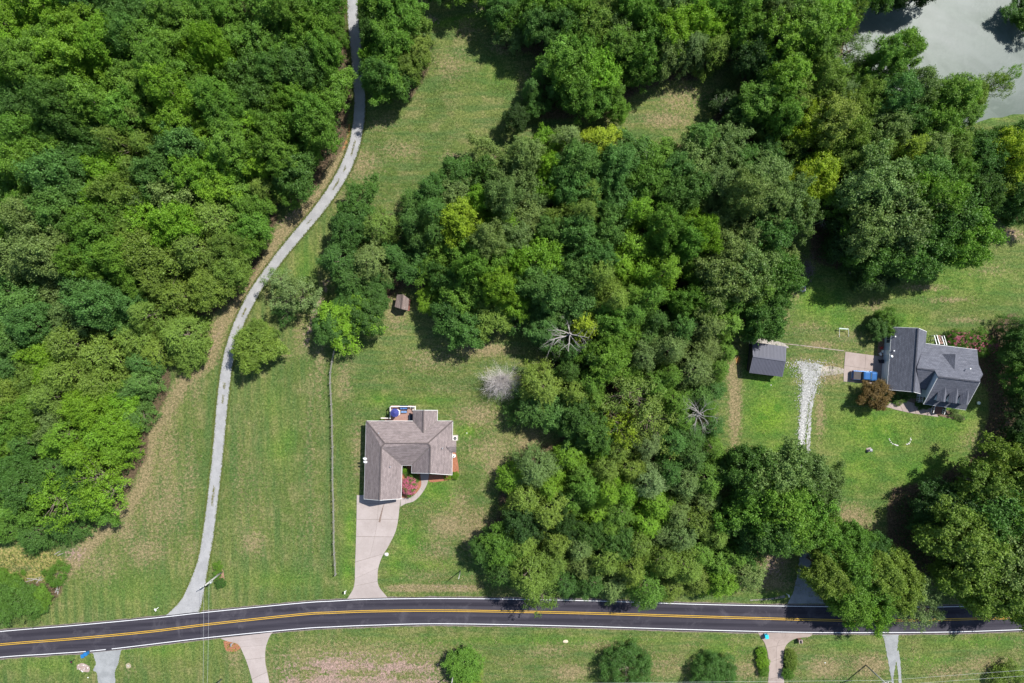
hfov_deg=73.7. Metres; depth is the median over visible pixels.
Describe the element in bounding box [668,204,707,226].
broadleaf tree
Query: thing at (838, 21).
tall tree
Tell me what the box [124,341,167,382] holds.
cedar tree
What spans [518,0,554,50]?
broadleaf tree
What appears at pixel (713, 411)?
cedar tree
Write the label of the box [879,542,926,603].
broadleaf tree
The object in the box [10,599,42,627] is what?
cedar tree
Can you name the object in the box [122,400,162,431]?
cedar tree
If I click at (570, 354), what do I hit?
cedar tree
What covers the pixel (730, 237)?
broadleaf tree
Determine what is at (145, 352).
cedar tree
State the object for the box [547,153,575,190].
broadleaf tree
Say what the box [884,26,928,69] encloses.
broadleaf tree
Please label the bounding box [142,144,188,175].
broadleaf tree
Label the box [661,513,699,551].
cedar tree
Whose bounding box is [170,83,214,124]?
tall tree
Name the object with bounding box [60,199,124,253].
broadleaf tree
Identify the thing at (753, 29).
broadleaf tree
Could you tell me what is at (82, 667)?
rock bed
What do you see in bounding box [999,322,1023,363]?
broadleaf tree
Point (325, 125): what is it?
broadleaf tree
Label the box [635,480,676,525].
cedar tree
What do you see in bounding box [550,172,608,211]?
broadleaf tree
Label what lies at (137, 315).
cedar tree
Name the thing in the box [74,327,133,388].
broadleaf tree
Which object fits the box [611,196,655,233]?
broadleaf tree
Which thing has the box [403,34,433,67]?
broadleaf tree
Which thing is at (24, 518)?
cedar tree
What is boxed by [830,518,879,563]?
broadleaf tree
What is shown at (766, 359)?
metal barn
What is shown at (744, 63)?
broadleaf tree
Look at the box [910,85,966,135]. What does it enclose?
broadleaf tree
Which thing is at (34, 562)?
tall weeds
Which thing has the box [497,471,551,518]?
cedar tree
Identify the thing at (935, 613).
thin crowned tree
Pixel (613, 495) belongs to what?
cedar tree
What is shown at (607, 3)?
cedar tree
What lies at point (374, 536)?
concrete driveway
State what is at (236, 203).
tall tree
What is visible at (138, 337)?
cedar tree
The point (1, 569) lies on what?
shrub
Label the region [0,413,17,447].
broadleaf tree
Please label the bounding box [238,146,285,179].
tall tree
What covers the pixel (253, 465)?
grass tufts
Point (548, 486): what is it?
cedar tree
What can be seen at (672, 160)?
broadleaf tree
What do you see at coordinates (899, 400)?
shrub
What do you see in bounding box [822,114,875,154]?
broadleaf tree
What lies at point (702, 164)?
broadleaf tree
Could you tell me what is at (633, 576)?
cedar tree
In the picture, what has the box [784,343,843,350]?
stepping path
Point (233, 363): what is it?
grass verge
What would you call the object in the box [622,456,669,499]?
cedar tree
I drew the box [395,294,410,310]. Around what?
garden shed
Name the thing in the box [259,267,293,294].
thin crowned tree
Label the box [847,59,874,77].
broadleaf tree
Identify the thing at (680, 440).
cedar tree
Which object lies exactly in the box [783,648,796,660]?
clipped bush
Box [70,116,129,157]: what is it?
broadleaf tree
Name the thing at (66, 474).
broadleaf tree
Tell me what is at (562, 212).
broadleaf tree
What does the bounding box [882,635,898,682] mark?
gravel drive
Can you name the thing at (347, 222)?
broadleaf tree
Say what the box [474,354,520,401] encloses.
twiggy tree
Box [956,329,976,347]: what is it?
crape myrtle
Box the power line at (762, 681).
[641,680,885,682]
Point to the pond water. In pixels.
(976, 37)
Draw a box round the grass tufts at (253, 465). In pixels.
[150,350,359,609]
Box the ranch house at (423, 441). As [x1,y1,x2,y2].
[364,410,455,499]
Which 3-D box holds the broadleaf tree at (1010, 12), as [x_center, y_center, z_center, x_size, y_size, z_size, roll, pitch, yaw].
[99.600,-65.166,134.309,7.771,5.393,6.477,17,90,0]
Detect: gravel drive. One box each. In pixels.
[93,650,120,682]
[167,0,365,614]
[788,466,824,603]
[797,361,822,444]
[806,387,816,452]
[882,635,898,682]
[896,650,901,682]
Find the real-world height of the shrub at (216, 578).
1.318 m
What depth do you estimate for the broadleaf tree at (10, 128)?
122.40 m
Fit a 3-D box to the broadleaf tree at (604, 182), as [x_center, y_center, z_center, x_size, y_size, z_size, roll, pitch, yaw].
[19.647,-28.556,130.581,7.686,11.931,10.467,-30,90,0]
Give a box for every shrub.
[0,567,8,574]
[40,559,71,587]
[211,571,221,580]
[212,560,222,571]
[405,469,418,481]
[889,392,899,403]
[894,397,903,406]
[902,394,909,402]
[918,403,925,410]
[948,409,959,418]
[957,415,964,421]
[988,657,1023,682]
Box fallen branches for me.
[25,576,43,582]
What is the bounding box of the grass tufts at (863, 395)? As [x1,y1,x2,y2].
[735,249,1023,575]
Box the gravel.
[784,359,835,444]
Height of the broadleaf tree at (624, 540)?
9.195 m
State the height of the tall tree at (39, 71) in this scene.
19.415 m
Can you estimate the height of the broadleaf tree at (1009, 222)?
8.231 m
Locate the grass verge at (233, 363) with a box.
[167,0,367,612]
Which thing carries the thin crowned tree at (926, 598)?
on the ground
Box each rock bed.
[77,663,89,671]
[748,339,788,347]
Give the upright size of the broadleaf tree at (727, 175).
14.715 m
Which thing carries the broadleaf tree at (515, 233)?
on the ground
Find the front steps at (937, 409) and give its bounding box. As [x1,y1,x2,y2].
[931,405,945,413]
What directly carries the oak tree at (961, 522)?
on the ground
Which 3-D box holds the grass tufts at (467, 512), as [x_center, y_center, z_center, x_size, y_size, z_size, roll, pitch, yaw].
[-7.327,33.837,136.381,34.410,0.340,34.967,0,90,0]
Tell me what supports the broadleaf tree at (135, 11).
on the ground
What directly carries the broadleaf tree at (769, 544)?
on the ground
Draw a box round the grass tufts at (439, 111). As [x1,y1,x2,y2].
[350,28,539,209]
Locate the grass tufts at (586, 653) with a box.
[214,634,1023,682]
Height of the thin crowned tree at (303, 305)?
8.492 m
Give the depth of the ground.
136.50 m
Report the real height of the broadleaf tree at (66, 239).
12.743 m
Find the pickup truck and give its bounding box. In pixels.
[851,370,877,381]
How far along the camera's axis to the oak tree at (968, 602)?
125.09 m
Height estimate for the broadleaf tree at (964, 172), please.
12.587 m
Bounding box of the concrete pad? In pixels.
[844,352,882,383]
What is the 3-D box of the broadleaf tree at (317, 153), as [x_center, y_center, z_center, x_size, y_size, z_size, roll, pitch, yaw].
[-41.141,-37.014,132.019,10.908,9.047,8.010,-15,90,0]
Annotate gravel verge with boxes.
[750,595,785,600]
[820,366,843,375]
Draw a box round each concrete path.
[400,473,428,506]
[867,401,937,416]
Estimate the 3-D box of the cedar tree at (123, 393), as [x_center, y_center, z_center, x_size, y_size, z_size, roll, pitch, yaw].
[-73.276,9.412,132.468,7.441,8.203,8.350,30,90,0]
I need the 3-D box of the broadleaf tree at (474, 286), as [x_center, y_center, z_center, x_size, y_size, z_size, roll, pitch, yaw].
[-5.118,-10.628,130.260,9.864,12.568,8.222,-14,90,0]
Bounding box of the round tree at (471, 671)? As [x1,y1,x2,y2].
[440,643,487,682]
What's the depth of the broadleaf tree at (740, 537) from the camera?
129.52 m
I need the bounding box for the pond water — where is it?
[841,0,1023,127]
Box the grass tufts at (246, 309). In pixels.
[211,141,355,505]
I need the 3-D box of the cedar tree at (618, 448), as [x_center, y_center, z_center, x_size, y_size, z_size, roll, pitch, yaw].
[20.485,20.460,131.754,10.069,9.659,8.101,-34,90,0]
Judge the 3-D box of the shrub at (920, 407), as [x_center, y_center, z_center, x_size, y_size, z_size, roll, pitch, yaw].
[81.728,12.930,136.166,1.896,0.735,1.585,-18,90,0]
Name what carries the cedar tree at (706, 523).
on the ground
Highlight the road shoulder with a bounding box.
[0,596,1023,659]
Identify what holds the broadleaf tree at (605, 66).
on the ground
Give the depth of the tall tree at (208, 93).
119.99 m
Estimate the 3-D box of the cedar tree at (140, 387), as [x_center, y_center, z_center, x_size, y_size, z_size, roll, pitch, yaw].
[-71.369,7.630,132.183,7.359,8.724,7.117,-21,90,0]
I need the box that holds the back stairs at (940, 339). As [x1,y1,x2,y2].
[931,335,946,344]
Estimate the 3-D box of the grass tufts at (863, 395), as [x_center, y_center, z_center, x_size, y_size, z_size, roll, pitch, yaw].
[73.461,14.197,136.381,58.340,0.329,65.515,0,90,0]
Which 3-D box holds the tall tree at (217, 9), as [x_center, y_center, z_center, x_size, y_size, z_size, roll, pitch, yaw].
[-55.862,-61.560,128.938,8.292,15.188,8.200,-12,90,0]
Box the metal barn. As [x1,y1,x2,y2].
[747,342,785,376]
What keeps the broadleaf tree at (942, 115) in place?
on the ground
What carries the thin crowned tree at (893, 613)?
on the ground
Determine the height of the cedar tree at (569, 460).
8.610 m
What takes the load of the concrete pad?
on the ground
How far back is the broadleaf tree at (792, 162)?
130.51 m
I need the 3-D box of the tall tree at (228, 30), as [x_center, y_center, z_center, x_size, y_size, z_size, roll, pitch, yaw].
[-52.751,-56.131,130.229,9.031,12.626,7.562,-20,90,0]
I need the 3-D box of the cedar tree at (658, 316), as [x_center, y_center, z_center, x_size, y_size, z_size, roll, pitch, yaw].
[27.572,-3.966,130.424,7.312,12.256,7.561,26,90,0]
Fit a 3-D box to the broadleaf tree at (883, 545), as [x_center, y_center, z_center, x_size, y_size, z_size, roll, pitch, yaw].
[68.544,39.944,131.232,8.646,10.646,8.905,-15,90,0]
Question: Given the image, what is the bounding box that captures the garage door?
[881,361,888,384]
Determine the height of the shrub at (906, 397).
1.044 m
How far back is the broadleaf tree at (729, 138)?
127.35 m
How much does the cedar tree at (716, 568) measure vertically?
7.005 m
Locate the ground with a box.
[0,0,1023,682]
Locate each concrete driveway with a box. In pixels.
[221,632,272,682]
[347,495,399,598]
[758,632,812,682]
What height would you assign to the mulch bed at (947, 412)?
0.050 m
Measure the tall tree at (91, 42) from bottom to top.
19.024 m
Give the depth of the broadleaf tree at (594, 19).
125.72 m
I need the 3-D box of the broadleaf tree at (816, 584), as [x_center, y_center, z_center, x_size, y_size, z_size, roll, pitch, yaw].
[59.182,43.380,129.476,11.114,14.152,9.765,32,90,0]
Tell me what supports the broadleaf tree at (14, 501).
on the ground
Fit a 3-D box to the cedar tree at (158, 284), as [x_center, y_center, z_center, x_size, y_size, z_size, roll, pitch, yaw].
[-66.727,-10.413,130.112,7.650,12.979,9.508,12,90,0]
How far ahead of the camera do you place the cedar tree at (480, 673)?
134.60 m
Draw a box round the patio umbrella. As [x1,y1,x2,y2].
[391,409,398,416]
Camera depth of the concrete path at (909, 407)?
136.45 m
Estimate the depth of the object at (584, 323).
128.17 m
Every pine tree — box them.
[518,77,544,105]
[536,60,550,91]
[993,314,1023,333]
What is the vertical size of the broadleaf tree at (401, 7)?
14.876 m
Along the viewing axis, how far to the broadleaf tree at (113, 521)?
130.08 m
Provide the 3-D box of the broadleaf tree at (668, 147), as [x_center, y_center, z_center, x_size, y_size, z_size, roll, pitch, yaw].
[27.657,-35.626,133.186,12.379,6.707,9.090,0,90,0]
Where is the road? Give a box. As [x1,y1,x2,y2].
[0,597,1023,658]
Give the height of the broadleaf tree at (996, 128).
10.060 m
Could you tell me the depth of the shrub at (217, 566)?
135.80 m
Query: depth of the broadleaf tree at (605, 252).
125.11 m
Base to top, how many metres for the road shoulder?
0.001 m
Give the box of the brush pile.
[800,253,815,284]
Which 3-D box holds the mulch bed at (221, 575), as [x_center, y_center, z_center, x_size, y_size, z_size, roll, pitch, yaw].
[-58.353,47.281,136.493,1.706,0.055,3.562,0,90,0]
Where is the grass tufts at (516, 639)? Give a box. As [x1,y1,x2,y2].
[119,574,1023,682]
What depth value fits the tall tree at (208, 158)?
124.38 m
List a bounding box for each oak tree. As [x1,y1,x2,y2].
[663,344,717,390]
[686,238,759,325]
[705,236,783,303]
[711,483,785,536]
[718,441,796,503]
[740,291,793,344]
[743,434,817,502]
[754,480,818,547]
[761,248,808,316]
[766,171,823,245]
[774,443,834,502]
[790,477,843,548]
[808,458,846,519]
[829,187,912,262]
[831,137,927,213]
[838,214,907,284]
[857,180,957,258]
[890,218,962,283]
[897,168,972,233]
[907,183,985,267]
[911,494,1018,595]
[918,475,982,524]
[927,563,1016,621]
[932,206,1010,269]
[949,502,1023,599]
[951,457,1023,519]
[963,460,1023,549]
[969,568,1023,633]
[970,431,1023,502]
[996,475,1023,535]
[1002,540,1022,593]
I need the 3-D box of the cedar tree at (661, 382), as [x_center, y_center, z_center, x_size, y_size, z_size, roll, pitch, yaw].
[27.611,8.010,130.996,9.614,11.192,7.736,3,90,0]
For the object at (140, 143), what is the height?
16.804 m
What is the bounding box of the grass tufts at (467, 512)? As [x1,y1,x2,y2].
[389,425,559,597]
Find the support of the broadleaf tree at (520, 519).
on the ground
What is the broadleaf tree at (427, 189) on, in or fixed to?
on the ground
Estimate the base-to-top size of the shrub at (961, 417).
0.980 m
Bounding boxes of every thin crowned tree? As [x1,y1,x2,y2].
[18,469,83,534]
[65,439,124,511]
[82,468,133,519]
[147,205,206,291]
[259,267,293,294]
[267,275,322,315]
[271,295,307,327]
[275,276,318,311]
[419,30,440,59]
[521,577,558,617]
[588,396,645,449]
[598,369,666,421]
[626,392,679,459]
[804,52,844,71]
[835,31,872,66]
[837,0,870,41]
[844,55,861,82]
[874,595,912,633]
[878,601,933,633]
[909,573,941,628]
[914,600,947,624]
[978,71,1015,100]
[990,63,1023,92]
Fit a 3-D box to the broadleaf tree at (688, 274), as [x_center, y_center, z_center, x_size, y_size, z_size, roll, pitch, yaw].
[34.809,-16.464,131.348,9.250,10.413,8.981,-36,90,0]
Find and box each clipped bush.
[214,579,226,589]
[402,466,407,473]
[451,471,458,479]
[755,647,766,657]
[755,655,770,669]
[758,665,769,676]
[781,667,794,679]
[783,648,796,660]
[784,658,797,669]
[787,662,796,671]
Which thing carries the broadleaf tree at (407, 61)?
on the ground
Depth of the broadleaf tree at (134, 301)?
128.36 m
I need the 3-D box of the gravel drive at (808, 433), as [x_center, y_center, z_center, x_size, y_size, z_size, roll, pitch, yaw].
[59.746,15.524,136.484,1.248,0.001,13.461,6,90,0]
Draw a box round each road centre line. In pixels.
[0,611,1006,645]
[1,609,1003,643]
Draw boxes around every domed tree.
[598,638,653,682]
[689,648,737,682]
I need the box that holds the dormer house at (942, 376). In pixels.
[881,327,982,409]
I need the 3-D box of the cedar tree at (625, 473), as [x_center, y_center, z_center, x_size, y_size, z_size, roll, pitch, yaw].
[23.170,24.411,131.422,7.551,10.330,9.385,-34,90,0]
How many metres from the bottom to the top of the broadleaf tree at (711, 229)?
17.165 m
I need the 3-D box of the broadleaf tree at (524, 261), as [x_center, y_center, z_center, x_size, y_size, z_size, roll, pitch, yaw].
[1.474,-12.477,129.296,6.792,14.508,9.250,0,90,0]
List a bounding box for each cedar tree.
[0,68,16,98]
[0,462,20,506]
[0,493,56,529]
[0,512,32,544]
[6,426,51,459]
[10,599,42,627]
[16,514,62,557]
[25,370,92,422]
[31,442,80,483]
[37,349,107,392]
[37,428,80,460]
[39,414,96,451]
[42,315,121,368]
[44,504,97,546]
[59,436,114,471]
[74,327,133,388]
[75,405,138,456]
[76,362,132,401]
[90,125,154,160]
[98,432,145,469]
[114,314,167,365]
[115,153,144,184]
[116,373,156,408]
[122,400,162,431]
[123,99,166,140]
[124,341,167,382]
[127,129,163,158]
[127,298,181,334]
[127,367,167,397]
[137,329,177,369]
[138,269,191,309]
[154,273,206,318]
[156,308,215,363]
[170,336,211,378]
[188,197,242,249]
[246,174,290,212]
[314,240,365,286]
[331,260,367,296]
[361,205,403,249]
[378,237,413,273]
[396,186,435,227]
[397,207,431,243]
[403,226,433,258]
[415,197,450,233]
[420,220,453,251]
[453,665,484,682]
[483,551,525,588]
[494,457,524,493]
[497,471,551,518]
[499,517,539,561]
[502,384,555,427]
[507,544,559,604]
[521,487,571,530]
[530,537,569,583]
[534,470,565,503]
[535,521,576,560]
[538,331,572,362]
[538,455,568,482]
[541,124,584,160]
[542,83,564,109]
[546,563,582,600]
[549,354,585,386]
[550,436,589,472]
[556,335,586,365]
[556,474,589,518]
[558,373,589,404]
[563,470,605,507]
[563,524,595,563]
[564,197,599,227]
[564,550,602,580]
[565,453,597,485]
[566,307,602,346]
[570,367,606,396]
[571,562,608,600]
[573,336,601,371]
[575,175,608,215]
[575,483,621,525]
[578,380,610,412]
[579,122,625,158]
[582,541,623,575]
[583,295,608,319]
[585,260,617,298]
[586,434,612,465]
[587,448,622,492]
[587,510,622,537]
[588,471,621,506]
[592,428,639,466]
[593,558,630,606]
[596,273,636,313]
[598,0,620,23]
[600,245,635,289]
[600,490,638,529]
[610,474,638,509]
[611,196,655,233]
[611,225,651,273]
[611,448,650,485]
[614,522,658,559]
[614,551,647,587]
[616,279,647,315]
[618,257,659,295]
[620,557,669,611]
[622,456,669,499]
[623,297,652,331]
[625,332,658,380]
[627,422,661,462]
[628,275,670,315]
[629,501,663,539]
[631,321,667,362]
[635,364,673,400]
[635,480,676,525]
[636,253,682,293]
[640,304,671,337]
[641,515,674,548]
[643,539,680,578]
[645,323,691,365]
[647,449,684,490]
[647,563,689,603]
[649,356,682,389]
[650,420,690,455]
[655,492,690,530]
[658,381,693,423]
[660,310,696,344]
[660,457,702,503]
[660,540,703,585]
[661,401,695,431]
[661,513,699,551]
[667,409,707,457]
[668,434,708,475]
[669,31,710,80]
[672,304,727,343]
[676,381,713,412]
[676,496,723,540]
[676,536,713,564]
[679,557,712,597]
[682,326,725,368]
[683,456,725,502]
[684,489,728,513]
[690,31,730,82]
[693,377,727,400]
[695,401,719,422]
[696,433,726,465]
[696,520,728,548]
[696,536,739,580]
[698,414,725,442]
[699,557,743,599]
[704,356,731,385]
[704,454,727,476]
[710,339,737,363]
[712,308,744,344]
[713,543,769,594]
[715,298,748,321]
[717,537,747,570]
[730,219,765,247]
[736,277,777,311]
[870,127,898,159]
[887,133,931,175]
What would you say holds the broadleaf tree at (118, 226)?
on the ground
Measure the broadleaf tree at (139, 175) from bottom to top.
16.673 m
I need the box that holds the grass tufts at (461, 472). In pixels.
[380,348,559,597]
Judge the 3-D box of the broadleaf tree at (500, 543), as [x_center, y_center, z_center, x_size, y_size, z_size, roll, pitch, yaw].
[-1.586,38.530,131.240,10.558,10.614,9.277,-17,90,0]
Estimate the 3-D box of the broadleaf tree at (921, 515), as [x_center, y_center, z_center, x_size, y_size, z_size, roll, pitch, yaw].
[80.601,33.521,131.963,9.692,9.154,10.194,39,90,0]
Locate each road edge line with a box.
[0,598,963,631]
[0,649,105,657]
[112,623,1021,648]
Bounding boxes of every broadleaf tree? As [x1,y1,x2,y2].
[0,80,36,119]
[0,111,47,158]
[0,142,47,192]
[0,155,18,200]
[0,191,29,244]
[0,193,64,243]
[0,226,53,285]
[0,270,47,327]
[0,281,13,337]
[0,300,63,347]
[0,322,38,364]
[0,350,22,381]
[0,372,24,421]
[0,393,52,441]
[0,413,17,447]
[0,431,17,457]
[0,444,40,484]
[0,460,53,513]
[0,571,23,596]
[0,577,46,622]
[0,582,17,627]
[2,222,70,279]
[4,360,46,397]
[5,182,34,206]
[10,145,92,201]
[11,129,79,181]
[11,332,66,387]
[12,74,88,128]
[18,185,80,235]
[20,583,53,613]
[22,96,56,131]
[26,398,74,445]
[28,602,48,620]
[29,122,72,155]
[33,275,85,340]
[41,102,102,145]
[45,301,98,343]
[46,136,98,182]
[50,455,92,496]
[51,204,75,246]
[51,241,109,280]
[52,255,116,303]
[54,169,95,222]
[56,377,117,432]
[57,0,97,22]
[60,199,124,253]
[60,279,138,330]
[64,478,124,527]
[67,225,122,275]
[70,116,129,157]
[72,191,115,227]
[74,150,142,200]
[79,0,131,27]
[83,171,140,222]
[85,230,145,280]
[91,406,141,449]
[92,312,144,343]
[93,7,150,57]
[94,263,137,295]
[96,209,141,237]
[97,381,144,428]
[102,280,150,321]
[108,262,150,299]
[110,0,148,25]
[113,195,175,244]
[114,217,187,292]
[123,174,162,216]
[126,151,188,203]
[128,2,170,37]
[138,172,207,220]
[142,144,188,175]
[146,197,205,250]
[153,118,207,174]
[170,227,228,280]
[175,31,221,63]
[175,44,218,85]
[186,260,238,314]
[187,20,240,70]
[206,227,251,260]
[207,248,255,293]
[208,49,247,90]
[213,48,265,104]
[222,209,274,253]
[229,324,290,375]
[230,225,272,261]
[233,76,280,125]
[237,317,281,350]
[240,189,276,224]
[244,107,301,160]
[252,46,299,92]
[255,91,293,129]
[261,80,314,120]
[269,176,310,210]
[270,42,326,90]
[271,146,319,203]
[276,88,333,135]
[282,28,325,68]
[287,7,335,68]
[287,131,324,167]
[290,0,333,17]
[297,105,344,154]
[302,26,345,77]
[307,65,357,112]
[310,0,347,22]
[310,311,350,349]
[316,294,388,355]
[317,10,349,48]
[327,208,371,252]
[331,280,367,312]
[336,173,379,218]
[343,291,384,336]
[345,281,390,310]
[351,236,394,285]
[355,0,399,20]
[355,5,391,50]
[355,38,392,72]
[358,54,400,94]
[360,263,394,295]
[362,0,415,9]
[367,16,415,70]
[375,0,428,37]
[378,72,417,103]
[386,241,439,285]
[390,50,430,86]
[396,7,432,50]
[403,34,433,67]
[413,234,456,287]
[415,170,451,211]
[415,279,440,316]
[419,258,462,294]
[426,0,445,4]
[428,154,475,189]
[429,297,463,334]
[433,195,487,248]
[435,173,481,224]
[436,304,484,351]
[437,263,483,320]
[442,225,481,273]
[444,0,473,8]
[450,247,498,288]
[462,272,501,305]
[464,183,498,218]
[465,131,517,181]
[466,153,507,199]
[467,217,509,259]
[468,296,512,344]
[468,524,499,571]
[474,520,532,566]
[476,0,491,8]
[479,265,519,307]
[482,204,524,245]
[482,231,518,282]
[483,0,523,32]
[483,151,538,194]
[483,175,524,225]
[485,15,524,55]
[494,214,534,255]
[497,0,546,36]
[497,289,532,323]
[498,191,552,241]
[499,134,546,174]
[501,100,529,134]
[502,503,540,545]
[505,251,535,296]
[506,296,549,345]
[511,263,551,304]
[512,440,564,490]
[514,230,572,283]
[515,173,551,218]
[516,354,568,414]
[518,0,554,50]
[521,313,566,351]
[523,508,558,544]
[524,0,571,24]
[524,89,550,119]
[524,122,568,163]
[528,269,579,317]
[531,170,563,202]
[532,214,562,248]
[536,149,565,187]
[537,393,573,433]
[540,2,584,49]
[543,202,581,243]
[543,306,576,345]
[544,42,600,101]
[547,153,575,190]
[549,13,601,69]
[549,490,575,535]
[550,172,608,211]
[550,239,583,262]
[551,253,597,296]
[552,212,602,255]
[556,394,599,437]
[557,73,600,124]
[557,137,600,182]
[558,422,591,468]
[559,239,601,279]
[560,282,602,326]
[560,509,588,545]
[562,0,593,26]
[568,42,624,97]
[571,0,621,43]
[571,517,605,549]
[573,327,629,367]
[578,406,617,457]
[582,338,634,386]
[584,145,615,187]
[586,242,619,280]
[588,81,616,122]
[588,178,640,223]
[589,298,636,338]
[591,199,638,248]
[592,66,625,103]
[593,525,635,562]
[594,167,634,222]
[598,0,642,48]
[600,141,642,188]
[605,96,631,125]
[607,125,652,170]
[610,361,647,391]
[611,322,641,355]
[615,0,656,32]
[615,54,653,93]
[621,20,676,83]
[622,135,679,167]
[623,145,675,206]
[626,2,666,48]
[634,233,690,273]
[642,201,687,255]
[645,29,688,82]
[653,0,695,60]
[654,0,694,28]
[654,174,691,216]
[655,150,700,187]
[659,159,716,210]
[662,283,710,323]
[666,124,727,187]
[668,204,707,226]
[671,0,722,50]
[671,218,709,261]
[677,250,710,283]
[682,213,723,254]
[682,277,730,323]
[683,119,721,155]
[685,0,729,29]
[697,196,739,239]
[699,158,743,210]
[702,120,755,171]
[703,10,741,60]
[707,225,757,263]
[708,84,737,118]
[716,0,765,31]
[717,93,764,136]
[719,166,770,220]
[720,202,760,235]
[721,139,762,171]
[722,501,767,572]
[726,5,772,61]
[729,33,773,81]
[737,147,793,196]
[740,173,792,227]
[742,205,799,264]
[743,509,806,559]
[746,43,794,86]
[750,120,777,143]
[751,134,786,181]
[752,129,807,162]
[757,0,801,44]
[762,91,807,141]
[765,235,799,272]
[777,39,819,78]
[780,96,831,149]
[782,0,821,20]
[782,151,802,181]
[789,139,821,164]
[789,162,823,194]
[791,517,827,556]
[793,548,855,600]
[795,147,849,213]
[797,52,851,102]
[799,511,842,550]
[802,90,861,148]
[808,519,857,567]
[810,543,881,595]
[811,188,864,239]
[815,76,869,102]
[815,182,833,210]
[819,211,872,264]
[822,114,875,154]
[822,567,873,622]
[824,88,873,133]
[826,142,866,177]
[827,0,871,31]
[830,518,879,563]
[835,600,873,628]
[838,256,886,294]
[841,597,892,639]
[844,529,896,560]
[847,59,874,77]
[847,67,894,103]
[848,144,887,184]
[852,581,902,623]
[853,0,869,16]
[855,0,893,21]
[855,378,897,410]
[855,544,910,598]
[857,73,893,121]
[862,106,916,148]
[865,314,892,341]
[869,68,926,115]
[869,120,885,134]
[872,271,906,289]
[875,0,909,14]
[875,99,935,142]
[875,306,904,336]
[875,568,931,618]
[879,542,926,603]
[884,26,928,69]
[893,64,943,112]
[898,144,964,193]
[900,121,955,169]
[905,488,949,543]
[909,103,965,144]
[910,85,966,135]
[912,0,934,8]
[938,123,975,166]
[945,152,983,183]
[956,133,1010,184]
[961,125,1002,166]
[967,165,1009,211]
[971,166,1023,206]
[972,123,1017,158]
[975,191,1014,220]
[984,123,1023,187]
[995,326,1023,369]
[996,201,1023,228]
[997,367,1023,394]
[998,353,1023,394]
[999,0,1023,23]
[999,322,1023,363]
[1001,409,1023,436]
[1002,171,1023,215]
[1002,389,1023,419]
[1004,436,1018,450]
[1006,422,1023,452]
[1007,142,1023,172]
[1009,8,1023,35]
[1010,119,1023,151]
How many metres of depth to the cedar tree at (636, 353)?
126.67 m
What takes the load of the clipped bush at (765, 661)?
on the ground
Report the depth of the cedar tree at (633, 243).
127.38 m
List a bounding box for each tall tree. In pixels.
[0,0,30,28]
[0,2,36,37]
[0,26,26,79]
[0,37,50,87]
[2,0,58,24]
[3,47,71,98]
[8,23,70,72]
[11,5,44,38]
[30,19,106,86]
[32,0,77,20]
[35,4,76,41]
[51,65,102,106]
[52,2,104,41]
[61,68,129,127]
[70,8,131,67]
[81,45,115,93]
[92,83,151,139]
[105,47,143,91]
[105,59,160,108]
[118,13,176,81]
[130,37,183,89]
[135,61,199,113]
[143,0,197,31]
[143,106,177,135]
[145,101,203,147]
[147,26,191,73]
[160,153,211,196]
[166,2,222,45]
[169,0,228,16]
[169,56,212,98]
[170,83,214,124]
[184,74,239,124]
[186,117,226,150]
[188,0,234,27]
[189,147,245,188]
[189,158,247,213]
[199,90,253,142]
[199,116,253,174]
[209,173,262,221]
[212,20,254,60]
[218,154,257,198]
[226,0,259,25]
[227,10,278,71]
[227,104,264,152]
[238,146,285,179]
[246,0,293,31]
[252,132,299,177]
[260,24,291,58]
[267,0,316,36]
[358,46,407,105]
[531,25,581,79]
[597,21,638,69]
[734,76,789,124]
[752,4,807,63]
[763,50,816,102]
[774,77,823,120]
[777,0,830,50]
[799,0,858,54]
[804,25,852,70]
[862,33,911,78]
[931,71,984,113]
[949,98,987,129]
[961,78,991,110]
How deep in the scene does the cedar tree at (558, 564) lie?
129.64 m
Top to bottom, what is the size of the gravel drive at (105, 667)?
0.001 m
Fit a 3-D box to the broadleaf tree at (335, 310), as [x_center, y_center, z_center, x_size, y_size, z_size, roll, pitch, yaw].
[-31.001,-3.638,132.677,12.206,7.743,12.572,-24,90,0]
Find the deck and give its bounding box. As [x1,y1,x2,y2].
[381,405,415,420]
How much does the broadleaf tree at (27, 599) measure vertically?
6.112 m
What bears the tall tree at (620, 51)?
on the ground
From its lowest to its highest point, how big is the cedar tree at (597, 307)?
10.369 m
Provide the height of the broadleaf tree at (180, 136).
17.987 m
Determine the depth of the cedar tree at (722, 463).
130.97 m
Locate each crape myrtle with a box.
[402,474,418,497]
[945,327,968,347]
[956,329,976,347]
[968,325,994,357]
[982,338,999,355]
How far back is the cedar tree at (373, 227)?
130.44 m
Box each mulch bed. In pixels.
[216,569,223,586]
[223,641,239,651]
[402,466,420,497]
[428,452,458,481]
[878,338,884,356]
[890,395,964,419]
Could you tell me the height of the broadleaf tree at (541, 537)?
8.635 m
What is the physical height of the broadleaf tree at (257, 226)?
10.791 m
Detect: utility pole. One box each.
[200,571,222,587]
[865,664,890,682]
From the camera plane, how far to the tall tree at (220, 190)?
125.56 m
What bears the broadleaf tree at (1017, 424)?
on the ground
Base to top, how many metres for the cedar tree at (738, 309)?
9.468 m
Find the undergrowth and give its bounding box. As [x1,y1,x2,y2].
[1,0,1020,598]
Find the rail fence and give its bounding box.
[329,346,336,575]
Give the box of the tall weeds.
[0,548,58,581]
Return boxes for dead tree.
[541,316,597,356]
[678,397,721,433]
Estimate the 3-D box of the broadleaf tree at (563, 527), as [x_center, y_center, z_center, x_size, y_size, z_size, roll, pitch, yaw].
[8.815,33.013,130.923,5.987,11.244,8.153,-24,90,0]

